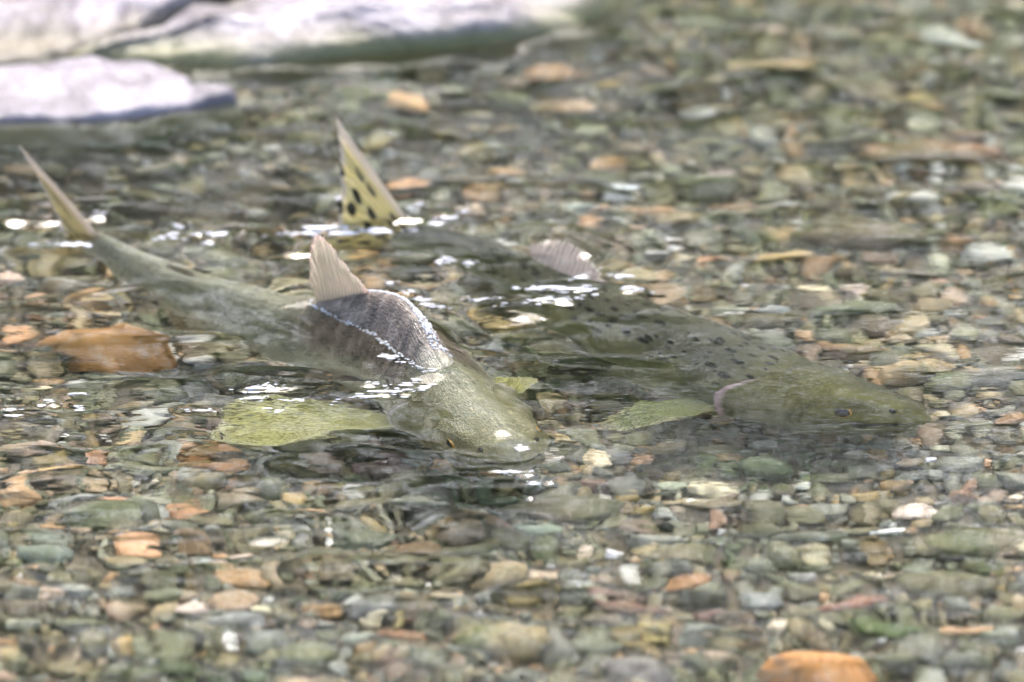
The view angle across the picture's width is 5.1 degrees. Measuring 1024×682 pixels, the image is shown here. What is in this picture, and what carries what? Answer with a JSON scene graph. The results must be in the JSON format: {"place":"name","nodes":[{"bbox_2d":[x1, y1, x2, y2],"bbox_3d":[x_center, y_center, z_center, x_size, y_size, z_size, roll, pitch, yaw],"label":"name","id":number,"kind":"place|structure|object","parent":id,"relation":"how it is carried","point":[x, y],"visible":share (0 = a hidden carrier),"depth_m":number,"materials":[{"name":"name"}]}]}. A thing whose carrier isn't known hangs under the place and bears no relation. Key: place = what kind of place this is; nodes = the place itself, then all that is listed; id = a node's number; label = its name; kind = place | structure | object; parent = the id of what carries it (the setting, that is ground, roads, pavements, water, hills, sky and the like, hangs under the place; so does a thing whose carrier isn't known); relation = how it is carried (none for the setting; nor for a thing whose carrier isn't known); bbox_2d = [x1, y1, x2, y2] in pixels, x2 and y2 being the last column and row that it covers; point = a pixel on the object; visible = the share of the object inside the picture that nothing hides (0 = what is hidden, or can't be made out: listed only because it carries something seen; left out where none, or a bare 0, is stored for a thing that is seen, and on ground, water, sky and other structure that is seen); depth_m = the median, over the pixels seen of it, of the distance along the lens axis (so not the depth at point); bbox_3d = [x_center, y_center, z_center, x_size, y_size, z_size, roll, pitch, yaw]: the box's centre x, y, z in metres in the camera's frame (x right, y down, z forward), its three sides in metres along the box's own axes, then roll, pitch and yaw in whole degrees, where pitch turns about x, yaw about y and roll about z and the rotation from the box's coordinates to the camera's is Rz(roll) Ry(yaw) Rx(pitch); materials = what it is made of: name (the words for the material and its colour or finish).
{"place":"outdoors","nodes":[
{"label":"outdoors","id":0,"kind":"place"},
{"bbox_2d":[0,0,1023,681],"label":"stream water","id":1,"kind":"structure","parent":0,"point":[770,428],"depth_m":7.65,"materials":[{"name":"clear liquid"}]},
{"bbox_2d":[4,392,87,416],"bbox_3d":[-0.310,0.043,7.593,0.065,0.003,0.028,-8,23,-20],"label":"froth","id":2,"kind":"object","parent":1,"relation":"on","point":[42,405],"visible":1,"depth_m":7.59,"materials":[{"name":"white liquid"}]},
{"bbox_2d":[29,210,241,246],"bbox_3d":[-0.260,-0.077,7.889,0.147,0.005,0.068,0,22,0],"label":"froth","id":3,"kind":"object","parent":1,"relation":"on","point":[160,237],"visible":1,"depth_m":7.88,"materials":[{"name":"white liquid"}]},
{"bbox_2d":[198,166,205,171],"bbox_3d":[-0.216,-0.120,7.965,0.006,0.004,0.005,0,22,0],"label":"water drop","id":4,"kind":"object","parent":1,"relation":"on","point":[201,168],"visible":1,"depth_m":7.96,"materials":[{"name":"liquid"}]},
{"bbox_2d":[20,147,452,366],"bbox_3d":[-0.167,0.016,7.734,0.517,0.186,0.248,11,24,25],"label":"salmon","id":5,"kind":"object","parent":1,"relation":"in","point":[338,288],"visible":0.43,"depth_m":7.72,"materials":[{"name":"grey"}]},
{"bbox_2d":[312,290,451,366],"bbox_3d":[-0.087,-0.018,7.705,0.046,0.031,0.150,-11,24,-25],"label":"froth","id":6,"kind":"object","parent":5,"relation":"on","point":[415,310],"visible":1,"depth_m":7.67,"materials":[{"name":"white liquid"}]},
{"bbox_2d":[239,168,247,174],"bbox_3d":[-0.187,-0.118,7.960,0.006,0.005,0.005,0,22,0],"label":"water drop","id":7,"kind":"object","parent":1,"relation":"on","point":[243,171],"visible":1,"depth_m":7.96,"materials":[{"name":"liquid"}]},
{"bbox_2d":[185,368,437,412],"bbox_3d":[-0.135,0.035,7.606,0.180,0.007,0.048,-4,22,-9],"label":"froth","id":8,"kind":"object","parent":1,"relation":"on","point":[251,388],"visible":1,"depth_m":7.62,"materials":[{"name":"white liquid"}]},
{"bbox_2d":[262,194,468,236],"bbox_3d":[-0.101,-0.086,7.912,0.143,0.005,0.084,0,22,0],"label":"froth","id":9,"kind":"object","parent":1,"relation":"on","point":[374,230],"visible":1,"depth_m":7.89,"materials":[{"name":"white liquid"}]},
{"bbox_2d":[336,119,404,225],"bbox_3d":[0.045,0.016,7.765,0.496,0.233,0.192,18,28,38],"label":"fish tail","id":10,"kind":"object","parent":1,"relation":"in","point":[365,195],"visible":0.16,"depth_m":7.89},
{"bbox_2d":[385,129,392,135],"bbox_3d":[-0.086,-0.146,8.008,0.006,0.004,0.005,0,22,0],"label":"water drop","id":11,"kind":"object","parent":1,"relation":"on","point":[388,132],"visible":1,"depth_m":8.01,"materials":[{"name":"liquid"}]},
{"bbox_2d":[385,148,395,156],"bbox_3d":[-0.085,-0.132,7.994,0.008,0.006,0.007,0,22,0],"label":"water drop","id":12,"kind":"object","parent":1,"relation":"on","point":[390,152],"visible":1,"depth_m":7.99,"materials":[{"name":"liquid"}]},
{"bbox_2d":[413,202,421,208],"bbox_3d":[-0.066,-0.094,7.916,0.006,0.005,0.005,0,22,0],"label":"water drop","id":13,"kind":"object","parent":1,"relation":"on","point":[417,205],"visible":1,"depth_m":7.91,"materials":[{"name":"liquid"}]},
{"bbox_2d":[386,257,478,309],"bbox_3d":[-0.059,-0.041,7.798,0.055,0.004,0.100,5,22,11],"label":"froth","id":14,"kind":"object","parent":1,"relation":"on","point":[409,290],"visible":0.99,"depth_m":7.78,"materials":[{"name":"white liquid"}]},
{"bbox_2d":[488,444,540,484],"bbox_3d":[0.002,0.082,7.497,0.035,0.002,0.068,0,22,0],"label":"froth","id":15,"kind":"object","parent":1,"relation":"on","point":[523,448],"visible":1,"depth_m":7.49,"materials":[{"name":"white liquid"}]},
{"bbox_2d":[515,471,540,481],"bbox_3d":[0.010,0.089,7.476,0.017,0.007,0.014,0,22,0],"label":"air bubble","id":16,"kind":"object","parent":1,"relation":"on","point":[527,476],"visible":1,"depth_m":7.47,"materials":[{"name":"liquid"}]},
{"bbox_2d":[526,497,534,500],"bbox_3d":[0.012,0.103,7.443,0.006,0.002,0.005,0,22,0],"label":"air bubble","id":17,"kind":"object","parent":1,"relation":"on","point":[530,498],"visible":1,"depth_m":7.44,"materials":[{"name":"liquid"}]},
{"bbox_2d":[542,481,557,487],"bbox_3d":[0.025,0.094,7.465,0.011,0.004,0.009,0,22,0],"label":"air bubble","id":18,"kind":"object","parent":1,"relation":"on","point":[549,484],"visible":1,"depth_m":7.46,"materials":[{"name":"liquid"}]},
{"bbox_2d":[460,268,654,304],"bbox_3d":[0.027,-0.036,7.786,0.129,0.006,0.057,-7,23,-16],"label":"froth","id":19,"kind":"object","parent":1,"relation":"on","point":[586,289],"visible":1,"depth_m":7.78,"materials":[{"name":"white liquid"}]},
{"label":"stream bed","id":20,"kind":"structure","parent":0,"visible":0},
{"bbox_2d":[0,0,233,59],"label":"slab","id":21,"kind":"structure","parent":20,"relation":"on","point":[38,28],"depth_m":8.24,"materials":[{"name":"white stone"}]},
{"bbox_2d":[0,56,236,122],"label":"slab","id":22,"kind":"structure","parent":20,"relation":"on","point":[87,88],"depth_m":8.12,"materials":[{"name":"white stone"}]},
{"bbox_2d":[40,0,617,65],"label":"slab","id":23,"kind":"structure","parent":20,"relation":"on","point":[240,32],"depth_m":8.22,"materials":[{"name":"white stone"}]}
]}

